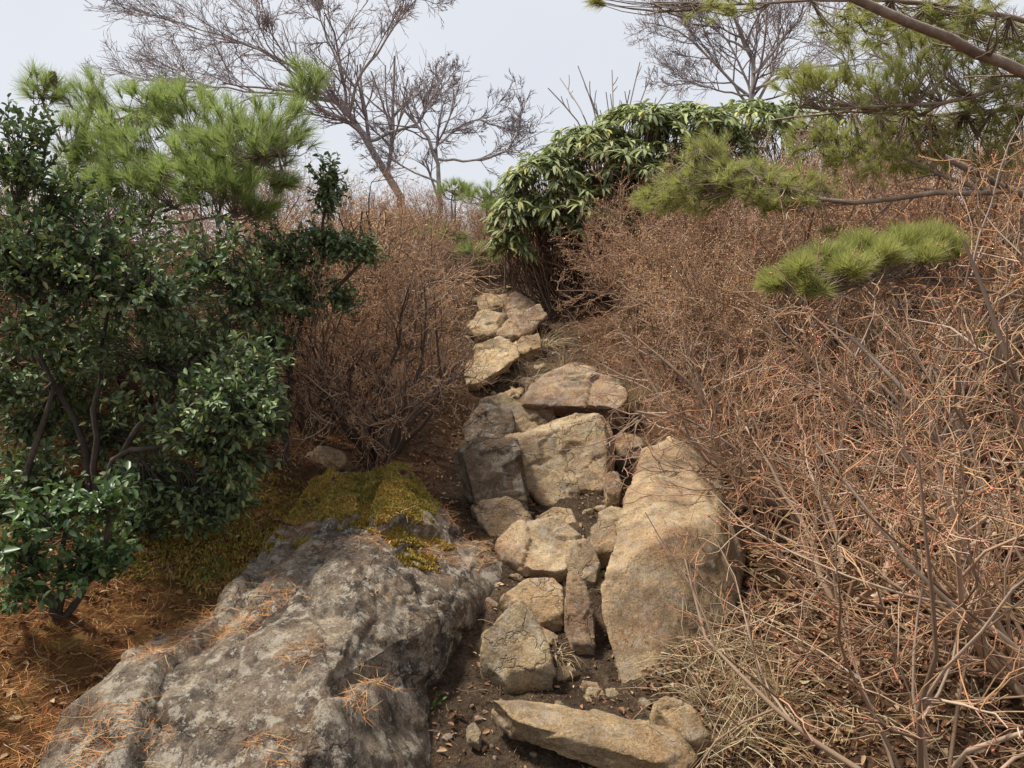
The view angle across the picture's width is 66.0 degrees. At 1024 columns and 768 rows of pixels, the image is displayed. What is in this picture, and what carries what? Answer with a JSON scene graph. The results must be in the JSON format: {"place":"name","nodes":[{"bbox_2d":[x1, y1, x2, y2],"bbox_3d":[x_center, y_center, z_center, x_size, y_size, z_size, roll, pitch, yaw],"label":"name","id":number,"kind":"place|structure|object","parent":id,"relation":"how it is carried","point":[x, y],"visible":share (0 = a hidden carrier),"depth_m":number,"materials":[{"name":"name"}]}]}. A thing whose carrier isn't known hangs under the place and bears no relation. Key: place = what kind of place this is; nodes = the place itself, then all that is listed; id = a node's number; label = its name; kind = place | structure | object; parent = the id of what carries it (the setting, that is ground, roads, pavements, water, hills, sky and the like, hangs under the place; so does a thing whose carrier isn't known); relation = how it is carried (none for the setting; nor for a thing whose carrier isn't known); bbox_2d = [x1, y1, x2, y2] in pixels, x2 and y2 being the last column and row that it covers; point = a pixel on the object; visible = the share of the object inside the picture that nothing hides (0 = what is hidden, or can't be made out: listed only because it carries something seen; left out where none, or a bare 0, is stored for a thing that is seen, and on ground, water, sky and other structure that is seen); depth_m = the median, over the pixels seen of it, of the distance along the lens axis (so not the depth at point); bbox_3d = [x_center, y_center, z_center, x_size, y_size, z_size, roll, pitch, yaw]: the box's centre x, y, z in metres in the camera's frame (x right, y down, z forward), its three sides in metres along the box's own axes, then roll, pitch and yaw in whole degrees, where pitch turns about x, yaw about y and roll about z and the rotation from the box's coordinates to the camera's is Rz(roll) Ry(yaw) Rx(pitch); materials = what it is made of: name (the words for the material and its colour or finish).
{"place":"outdoors","nodes":[
{"label":"outdoors","id":0,"kind":"place"},
{"bbox_2d":[444,191,525,270],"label":"leafless shrub","id":1,"kind":"object","parent":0,"point":[473,218],"visible":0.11,"depth_m":9.91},
{"bbox_2d":[0,239,1023,767],"bbox_3d":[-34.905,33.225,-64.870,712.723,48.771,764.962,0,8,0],"label":"ground","id":2,"kind":"structure","parent":0,"point":[464,657],"depth_m":3.04,"materials":[{"name":"soil"}]},
{"bbox_2d":[0,528,20,580],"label":"evergreen sprig","id":3,"kind":"object","parent":2,"relation":"on","point":[8,548],"visible":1,"depth_m":2.30,"materials":[{"name":"green plant"}]},
{"bbox_2d":[0,460,142,619],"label":"evergreen bush","id":4,"kind":"object","parent":2,"relation":"on","point":[100,562],"visible":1,"depth_m":2.71,"materials":[{"name":"green plant"}]},
{"bbox_2d":[0,126,212,313],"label":"leafless shrub","id":5,"kind":"object","parent":2,"relation":"on","point":[5,209],"visible":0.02,"depth_m":4.97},
{"bbox_2d":[0,170,252,410],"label":"leafless shrub","id":6,"kind":"object","parent":2,"relation":"on","point":[14,361],"visible":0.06,"depth_m":4.00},
{"bbox_2d":[2,230,295,414],"bbox_3d":[-1.917,-0.406,4.438,1.490,1.112,1.696,-2,8,-17],"label":"leafless shrub","id":7,"kind":"object","parent":2,"relation":"on","point":[131,386],"visible":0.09,"depth_m":4.17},
{"bbox_2d":[0,93,311,542],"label":"evergreen bush","id":8,"kind":"object","parent":2,"relation":"on","point":[226,412],"visible":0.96,"depth_m":3.27,"materials":[{"name":"green plant"}]},
{"bbox_2d":[0,163,333,384],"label":"leafless shrub","id":9,"kind":"object","parent":2,"relation":"on","point":[181,233],"visible":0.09,"depth_m":4.79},
{"bbox_2d":[9,47,337,381],"bbox_3d":[-1.765,-0.847,3.988,1.703,1.830,1.038,0,8,0],"label":"young pine","id":10,"kind":"object","parent":2,"relation":"on","point":[219,171],"visible":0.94,"depth_m":3.87,"materials":[{"name":"green plant"}]},
{"bbox_2d":[57,433,308,610],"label":"ground moss","id":11,"kind":"object","parent":2,"relation":"on","point":[244,532],"visible":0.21,"depth_m":3.45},
{"bbox_2d":[0,353,496,767],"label":"pine needle litter","id":12,"kind":"object","parent":2,"relation":"on","point":[171,642],"visible":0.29,"depth_m":2.77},
{"bbox_2d":[151,145,351,280],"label":"leafless shrub","id":13,"kind":"object","parent":2,"relation":"on","point":[226,227],"visible":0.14,"depth_m":6.98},
{"bbox_2d":[167,158,342,253],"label":"leafless shrub","id":14,"kind":"object","parent":2,"relation":"on","point":[313,200],"visible":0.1,"depth_m":8.53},
{"bbox_2d":[38,462,501,767],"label":"mossy boulder","id":15,"kind":"object","parent":2,"relation":"on","point":[216,700],"visible":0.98,"depth_m":2.66,"materials":[{"name":"stone"}]},
{"bbox_2d":[80,0,471,208],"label":"bare tree","id":16,"kind":"object","parent":2,"relation":"on","point":[347,106],"visible":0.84,"depth_m":12.31,"materials":[{"name":"brown plant"}]},
{"bbox_2d":[185,220,429,444],"bbox_3d":[-1.259,-0.342,4.575,1.454,1.430,1.277,-7,11,-41],"label":"leafless shrub","id":17,"kind":"object","parent":2,"relation":"on","point":[355,341],"visible":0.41,"depth_m":4.46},
{"bbox_2d":[229,147,390,465],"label":"evergreen bush","id":18,"kind":"object","parent":2,"relation":"on","point":[330,244],"visible":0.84,"depth_m":4.01,"materials":[{"name":"green plant"}]},
{"bbox_2d":[118,140,514,377],"bbox_3d":[-1.297,-0.740,5.617,2.588,1.753,2.220,-1,8,-4],"label":"leafless shrub","id":19,"kind":"object","parent":2,"relation":"on","point":[378,234],"visible":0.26,"depth_m":5.16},
{"bbox_2d":[227,187,408,326],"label":"leafless shrub","id":20,"kind":"object","parent":2,"relation":"on","point":[317,223],"visible":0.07,"depth_m":6.37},
{"bbox_2d":[305,446,352,470],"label":"hidden stone","id":21,"kind":"object","parent":2,"relation":"on","point":[341,461],"visible":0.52,"depth_m":4.36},
{"bbox_2d":[262,171,413,269],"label":"leafless shrub","id":22,"kind":"object","parent":2,"relation":"on","point":[349,203],"visible":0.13,"depth_m":7.43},
{"bbox_2d":[288,166,451,271],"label":"leafless shrub","id":23,"kind":"object","parent":2,"relation":"on","point":[372,192],"visible":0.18,"depth_m":8.59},
{"bbox_2d":[276,229,477,395],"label":"leafless shrub","id":24,"kind":"object","parent":2,"relation":"on","point":[408,318],"visible":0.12,"depth_m":5.33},
{"bbox_2d":[257,217,499,488],"bbox_3d":[-0.788,-0.165,4.413,1.186,1.523,1.755,5,9,32],"label":"leafless shrub","id":25,"kind":"object","parent":2,"relation":"on","point":[365,441],"visible":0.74,"depth_m":4.33,"materials":[{"name":"plant"}]},
{"bbox_2d":[322,226,448,326],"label":"leafless shrub","id":26,"kind":"object","parent":2,"relation":"on","point":[400,264],"visible":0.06,"depth_m":6.83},
{"bbox_2d":[319,186,488,289],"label":"leafless shrub","id":27,"kind":"object","parent":2,"relation":"on","point":[432,215],"visible":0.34,"depth_m":8.33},
{"bbox_2d":[310,188,499,305],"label":"leafless shrub","id":28,"kind":"object","parent":2,"relation":"on","point":[443,256],"visible":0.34,"depth_m":7.60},
{"bbox_2d":[347,177,471,244],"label":"leafless shrub","id":29,"kind":"object","parent":2,"relation":"on","point":[395,202],"visible":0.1,"depth_m":10.79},
{"bbox_2d":[393,177,486,268],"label":"leafless shrub","id":30,"kind":"object","parent":2,"relation":"on","point":[442,204],"visible":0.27,"depth_m":9.58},
{"bbox_2d":[412,219,471,277],"bbox_3d":[-0.803,-1.484,8.891,0.726,0.768,0.405,0,8,0],"label":"dwarf pine","id":31,"kind":"object","parent":2,"relation":"on","point":[459,235],"visible":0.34,"depth_m":8.85,"materials":[{"name":"green plant"}]},
{"bbox_2d":[347,64,559,254],"bbox_3d":[-0.867,-3.275,11.909,3.294,2.858,1.653,0,8,0],"label":"bare tree","id":32,"kind":"object","parent":2,"relation":"on","point":[508,129],"visible":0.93,"depth_m":11.82,"materials":[{"name":"grey plant"}]},
{"bbox_2d":[432,175,479,271],"bbox_3d":[-0.663,-1.885,9.425,0.643,1.221,0.357,0,8,0],"label":"dwarf pine","id":33,"kind":"object","parent":2,"relation":"on","point":[447,190],"visible":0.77,"depth_m":9.35,"materials":[{"name":"green plant"}]},
{"bbox_2d":[432,207,506,280],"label":"leafless shrub","id":34,"kind":"object","parent":2,"relation":"on","point":[476,232],"visible":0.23,"depth_m":9.19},
{"bbox_2d":[466,722,481,750],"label":"pebble","id":35,"kind":"object","parent":2,"relation":"on","point":[474,735],"visible":1,"depth_m":2.64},
{"bbox_2d":[448,239,503,294],"bbox_3d":[-0.375,-1.177,8.215,0.647,0.723,0.389,0,8,0],"label":"dwarf pine","id":36,"kind":"object","parent":2,"relation":"on","point":[465,248],"visible":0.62,"depth_m":8.18,"materials":[{"name":"green plant"}]},
{"bbox_2d":[467,309,507,343],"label":"rock","id":37,"kind":"object","parent":2,"relation":"on","point":[492,322],"visible":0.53,"depth_m":7.01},
{"bbox_2d":[462,403,515,442],"bbox_3d":[-0.140,0.286,4.918,0.324,0.356,0.450,0,8,0],"label":"dark stone","id":38,"kind":"object","parent":2,"relation":"on","point":[498,421],"visible":0.57,"depth_m":4.78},
{"bbox_2d":[453,178,528,285],"bbox_3d":[-0.225,-1.747,9.058,0.912,1.231,0.487,0,8,0],"label":"dwarf pine","id":39,"kind":"object","parent":2,"relation":"on","point":[486,195],"visible":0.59,"depth_m":8.98,"materials":[{"name":"green plant"}]},
{"bbox_2d":[473,293,508,312],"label":"top rock","id":40,"kind":"object","parent":2,"relation":"on","point":[497,303],"visible":0.37,"depth_m":7.87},
{"bbox_2d":[454,436,528,511],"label":"dark block","id":41,"kind":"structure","parent":2,"relation":"on","point":[488,467],"depth_m":4.07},
{"bbox_2d":[464,336,519,390],"bbox_3d":[-0.147,-0.175,6.074,0.413,0.350,0.966,0,8,0],"label":"rock","id":42,"kind":"object","parent":2,"relation":"on","point":[496,348],"visible":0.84,"depth_m":5.97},
{"bbox_2d":[455,215,534,284],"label":"leafless shrub","id":43,"kind":"object","parent":2,"relation":"on","point":[501,268],"visible":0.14,"depth_m":9.27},
{"bbox_2d":[477,196,519,289],"bbox_3d":[-0.099,-1.551,8.665,0.619,1.047,0.385,0,8,0],"label":"dwarf pine","id":44,"kind":"object","parent":2,"relation":"on","point":[491,203],"visible":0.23,"depth_m":8.64,"materials":[{"name":"green plant"}]},
{"bbox_2d":[0,245,1023,767],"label":"fallen twigs","id":45,"kind":"object","parent":2,"relation":"on","point":[516,579],"visible":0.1,"depth_m":3.14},
{"bbox_2d":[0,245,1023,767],"bbox_3d":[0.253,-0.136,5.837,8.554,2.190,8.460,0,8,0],"label":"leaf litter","id":46,"kind":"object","parent":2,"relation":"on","point":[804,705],"visible":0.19,"depth_m":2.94,"materials":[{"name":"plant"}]},
{"bbox_2d":[478,393,548,424],"bbox_3d":[0.029,0.216,5.226,0.566,0.316,0.326,5,10,34],"label":"tongue rock","id":47,"kind":"object","parent":2,"relation":"on","point":[505,400],"visible":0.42,"depth_m":5.12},
{"bbox_2d":[480,600,555,693],"bbox_3d":[0.021,1.015,3.065,0.284,0.368,0.359,0,8,0],"label":"pointed rock","id":48,"kind":"object","parent":2,"relation":"on","point":[516,657],"visible":0.91,"depth_m":2.94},
{"bbox_2d":[502,291,536,318],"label":"rock","id":49,"kind":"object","parent":2,"relation":"on","point":[516,302],"depth_m":7.64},
{"bbox_2d":[496,304,546,341],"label":"tilted rock","id":50,"kind":"object","parent":2,"relation":"on","point":[538,315],"visible":0.91,"depth_m":6.94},
{"bbox_2d":[515,417,539,432],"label":"infill stone","id":51,"kind":"object","parent":2,"relation":"on","point":[523,424],"visible":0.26,"depth_m":4.90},
{"bbox_2d":[517,333,542,360],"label":"round stone","id":52,"kind":"object","parent":2,"relation":"on","point":[527,345],"visible":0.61,"depth_m":6.54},
{"bbox_2d":[500,577,563,631],"bbox_3d":[0.086,0.952,3.369,0.277,0.245,0.328,0,8,0],"label":"step rock","id":53,"kind":"object","parent":2,"relation":"on","point":[542,598],"visible":0.63,"depth_m":3.29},
{"bbox_2d":[497,351,566,390],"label":"grass tuft","id":54,"kind":"object","parent":2,"relation":"on","point":[515,381],"visible":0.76,"depth_m":5.98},
{"bbox_2d":[515,313,585,352],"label":"grass tuft","id":55,"kind":"object","parent":2,"relation":"on","point":[549,342],"visible":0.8,"depth_m":6.78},
{"bbox_2d":[535,507,575,523],"bbox_3d":[0.232,0.767,4.124,0.234,0.260,0.338,0,8,0],"label":"ledge chip","id":56,"kind":"object","parent":2,"relation":"on","point":[568,517],"visible":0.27,"depth_m":4.06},
{"bbox_2d":[530,328,585,373],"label":"grass tuft","id":57,"kind":"object","parent":2,"relation":"on","point":[549,369],"visible":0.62,"depth_m":6.21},
{"bbox_2d":[505,413,614,505],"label":"central block","id":58,"kind":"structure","parent":2,"relation":"on","point":[552,475],"depth_m":4.29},
{"bbox_2d":[554,666,577,680],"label":"rubble stone","id":59,"kind":"object","parent":2,"relation":"on","point":[566,675],"visible":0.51,"depth_m":3.00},
{"bbox_2d":[550,631,587,678],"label":"grass tuft","id":60,"kind":"object","parent":2,"relation":"on","point":[556,656],"visible":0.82,"depth_m":3.06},
{"bbox_2d":[519,362,628,428],"bbox_3d":[0.407,0.098,5.415,0.733,0.490,0.797,0,8,0],"label":"overhang rock","id":61,"kind":"object","parent":2,"relation":"on","point":[565,390],"visible":0.72,"depth_m":5.12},
{"bbox_2d":[564,571,594,654],"bbox_3d":[0.271,0.952,3.214,0.121,0.381,0.284,0,8,0],"label":"upright rock","id":62,"kind":"object","parent":2,"relation":"on","point":[578,611],"visible":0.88,"depth_m":3.13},
{"bbox_2d":[565,538,600,587],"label":"wedge rock","id":63,"kind":"object","parent":2,"relation":"on","point":[582,558],"visible":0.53,"depth_m":3.51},
{"bbox_2d":[507,175,677,288],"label":"leafless shrub","id":64,"kind":"object","parent":2,"relation":"on","point":[588,241],"visible":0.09,"depth_m":7.79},
{"bbox_2d":[491,700,698,767],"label":"plank rock","id":65,"kind":"object","parent":2,"relation":"on","point":[591,737],"visible":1,"depth_m":2.57,"materials":[{"name":"stone"}]},
{"bbox_2d":[589,519,616,566],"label":"gap stone","id":66,"kind":"object","parent":2,"relation":"on","point":[602,538],"visible":0.44,"depth_m":3.65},
{"bbox_2d":[548,62,667,189],"bbox_3d":[1.109,-2.485,9.104,1.324,2.342,0.610,2,8,12],"label":"leafless sapling","id":67,"kind":"object","parent":2,"relation":"on","point":[595,109],"visible":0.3,"depth_m":8.94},
{"bbox_2d":[598,506,621,520],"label":"gap stone","id":68,"kind":"object","parent":2,"relation":"on","point":[612,513],"visible":0.39,"depth_m":3.90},
{"bbox_2d":[603,471,622,506],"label":"gap stone","id":69,"kind":"object","parent":2,"relation":"on","point":[612,491],"visible":0.69,"depth_m":4.11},
{"bbox_2d":[520,140,734,308],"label":"leafless shrub","id":70,"kind":"object","parent":2,"relation":"on","point":[594,224],"visible":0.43,"depth_m":7.26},
{"bbox_2d":[614,433,646,468],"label":"buried stone","id":71,"kind":"object","parent":2,"relation":"on","point":[619,464],"visible":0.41,"depth_m":4.58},
{"bbox_2d":[479,97,800,311],"bbox_3d":[1.412,-1.841,8.053,3.524,2.261,1.531,-3,8,-18],"label":"rhododendron","id":72,"kind":"object","parent":2,"relation":"on","point":[656,124],"visible":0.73,"depth_m":7.77,"materials":[{"name":"green plant"}]},
{"bbox_2d":[610,361,677,407],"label":"grass tuft","id":73,"kind":"object","parent":2,"relation":"on","point":[640,396],"visible":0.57,"depth_m":5.53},
{"bbox_2d":[548,200,750,323],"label":"leafless shrub","id":74,"kind":"object","parent":2,"relation":"on","point":[594,260],"visible":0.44,"depth_m":6.74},
{"bbox_2d":[601,436,745,683],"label":"tall slab","id":75,"kind":"structure","parent":2,"relation":"on","point":[641,575],"depth_m":3.26,"materials":[{"name":"stone"}]},
{"bbox_2d":[568,206,782,359],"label":"leafless shrub","id":76,"kind":"object","parent":2,"relation":"on","point":[661,267],"visible":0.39,"depth_m":6.00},
{"bbox_2d":[649,696,710,755],"bbox_3d":[0.575,1.189,2.724,0.189,0.245,0.238,0,8,0],"label":"corner stone","id":77,"kind":"object","parent":2,"relation":"on","point":[662,710],"visible":0.62,"depth_m":2.65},
{"bbox_2d":[588,216,799,392],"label":"leafless shrub","id":78,"kind":"object","parent":2,"relation":"on","point":[660,291],"visible":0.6,"depth_m":5.18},
{"bbox_2d":[582,223,876,392],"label":"red twig shrub","id":79,"kind":"object","parent":2,"relation":"on","point":[710,328],"visible":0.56,"depth_m":4.82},
{"bbox_2d":[633,118,836,270],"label":"leafless shrub","id":80,"kind":"object","parent":2,"relation":"on","point":[740,208],"visible":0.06,"depth_m":7.45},
{"bbox_2d":[597,212,895,331],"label":"red twig shrub","id":81,"kind":"object","parent":2,"relation":"on","point":[755,247],"visible":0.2,"depth_m":5.67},
{"bbox_2d":[638,255,864,459],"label":"leafless shrub","id":82,"kind":"object","parent":2,"relation":"on","point":[733,349],"visible":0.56,"depth_m":4.47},
{"bbox_2d":[617,148,888,316],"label":"leafless shrub","id":83,"kind":"object","parent":2,"relation":"on","point":[705,236],"visible":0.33,"depth_m":6.30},
{"bbox_2d":[536,281,994,518],"bbox_3d":[1.240,0.104,3.845,1.971,1.257,2.245,3,9,21],"label":"red twig shrub","id":84,"kind":"object","parent":2,"relation":"on","point":[714,462],"visible":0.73,"depth_m":3.68,"materials":[{"name":"plant"}]},
{"bbox_2d":[623,0,934,236],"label":"bare tree","id":85,"kind":"object","parent":2,"relation":"on","point":[752,56],"visible":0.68,"depth_m":12.79,"materials":[{"name":"grey plant"}]},
{"bbox_2d":[596,305,968,476],"bbox_3d":[1.286,0.075,4.024,1.801,0.939,1.521,4,9,26],"label":"red twig shrub","id":86,"kind":"object","parent":2,"relation":"on","point":[776,424],"visible":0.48,"depth_m":3.90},
{"bbox_2d":[631,146,969,343],"bbox_3d":[1.910,-0.977,5.661,1.713,1.422,2.275,-6,10,-39],"label":"leafless shrub","id":87,"kind":"object","parent":2,"relation":"on","point":[811,224],"visible":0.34,"depth_m":5.57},
{"bbox_2d":[582,0,1023,347],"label":"pine tree","id":88,"kind":"object","parent":2,"relation":"on","point":[916,244],"visible":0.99,"depth_m":4.14,"materials":[{"name":"green plant"}]},
{"bbox_2d":[600,336,1023,764],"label":"red twig shrub","id":89,"kind":"object","parent":2,"relation":"on","point":[966,612],"visible":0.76,"depth_m":2.16,"materials":[{"name":"plant"}]},
{"bbox_2d":[604,508,1023,767],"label":"dry grass","id":90,"kind":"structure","parent":2,"relation":"on","point":[749,706],"depth_m":2.74,"materials":[{"name":"plant"}]},
{"bbox_2d":[697,115,934,260],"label":"leafless shrub","id":91,"kind":"object","parent":2,"relation":"on","point":[855,184],"visible":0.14,"depth_m":6.51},
{"bbox_2d":[614,334,1023,673],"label":"red twig shrub","id":92,"kind":"object","parent":2,"relation":"on","point":[795,520],"visible":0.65,"depth_m":2.83,"materials":[{"name":"plant"}]},
{"bbox_2d":[744,93,915,246],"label":"rhododendron","id":93,"kind":"object","parent":2,"relation":"on","point":[792,107],"visible":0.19,"depth_m":9.00,"materials":[{"name":"green plant"}]},
{"bbox_2d":[645,316,1023,767],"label":"red twig shrub","id":94,"kind":"object","parent":2,"relation":"on","point":[918,705],"visible":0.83,"depth_m":2.03,"materials":[{"name":"plant"}]},
{"bbox_2d":[734,118,971,232],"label":"leafless shrub","id":95,"kind":"object","parent":2,"relation":"on","point":[808,157],"visible":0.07,"depth_m":7.75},
{"bbox_2d":[688,98,1023,490],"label":"red twig shrub","id":96,"kind":"object","parent":2,"relation":"on","point":[998,351],"visible":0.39,"depth_m":3.86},
{"bbox_2d":[696,158,1023,396],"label":"leafless shrub","id":97,"kind":"object","parent":2,"relation":"on","point":[848,303],"visible":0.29,"depth_m":4.43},
{"bbox_2d":[711,161,1023,608],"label":"red twig shrub","id":98,"kind":"object","parent":2,"relation":"on","point":[959,428],"visible":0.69,"depth_m":3.07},
{"bbox_2d":[715,150,1023,336],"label":"red twig shrub","id":99,"kind":"object","parent":2,"relation":"on","point":[900,170],"visible":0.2,"depth_m":4.90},
{"bbox_2d":[722,104,1023,650],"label":"red twig shrub","id":100,"kind":"object","parent":2,"relation":"on","point":[1014,375],"visible":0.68,"depth_m":3.08,"materials":[{"name":"plant"}]},
{"bbox_2d":[731,141,1023,293],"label":"red twig shrub","id":101,"kind":"object","parent":2,"relation":"on","point":[886,202],"visible":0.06,"depth_m":6.55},
{"bbox_2d":[735,98,1023,314],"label":"leafless shrub","id":102,"kind":"object","parent":2,"relation":"on","point":[872,196],"visible":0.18,"depth_m":5.37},
{"bbox_2d":[742,343,1023,767],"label":"red twig shrub","id":103,"kind":"object","parent":2,"relation":"on","point":[984,650],"visible":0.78,"depth_m":2.26,"materials":[{"name":"plant"}]},
{"bbox_2d":[760,205,1023,396],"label":"red twig shrub","id":104,"kind":"object","parent":2,"relation":"on","point":[926,308],"visible":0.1,"depth_m":4.71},
{"bbox_2d":[771,0,1021,194],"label":"bare tree","id":105,"kind":"object","parent":2,"relation":"on","point":[842,52],"visible":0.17,"depth_m":11.95,"materials":[{"name":"grey plant"}]},
{"bbox_2d":[797,95,1023,273],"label":"leafless shrub","id":106,"kind":"object","parent":2,"relation":"on","point":[948,205],"visible":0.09,"depth_m":6.31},
{"bbox_2d":[813,112,1023,364],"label":"leafless shrub","id":107,"kind":"object","parent":2,"relation":"on","point":[989,197],"visible":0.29,"depth_m":4.54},
{"bbox_2d":[840,130,1023,406],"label":"red twig shrub","id":108,"kind":"object","parent":2,"relation":"on","point":[1007,308],"visible":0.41,"depth_m":3.49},
{"bbox_2d":[860,102,1023,254],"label":"leafless shrub","id":109,"kind":"object","parent":2,"relation":"on","point":[955,176],"visible":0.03,"depth_m":8.03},
{"bbox_2d":[0,0,1023,252],"label":"sky","id":110,"kind":"structure","parent":0,"point":[545,42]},
{"bbox_2d":[436,287,667,767],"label":"gravel","id":111,"kind":"structure","parent":0,"point":[479,719],"depth_m":2.98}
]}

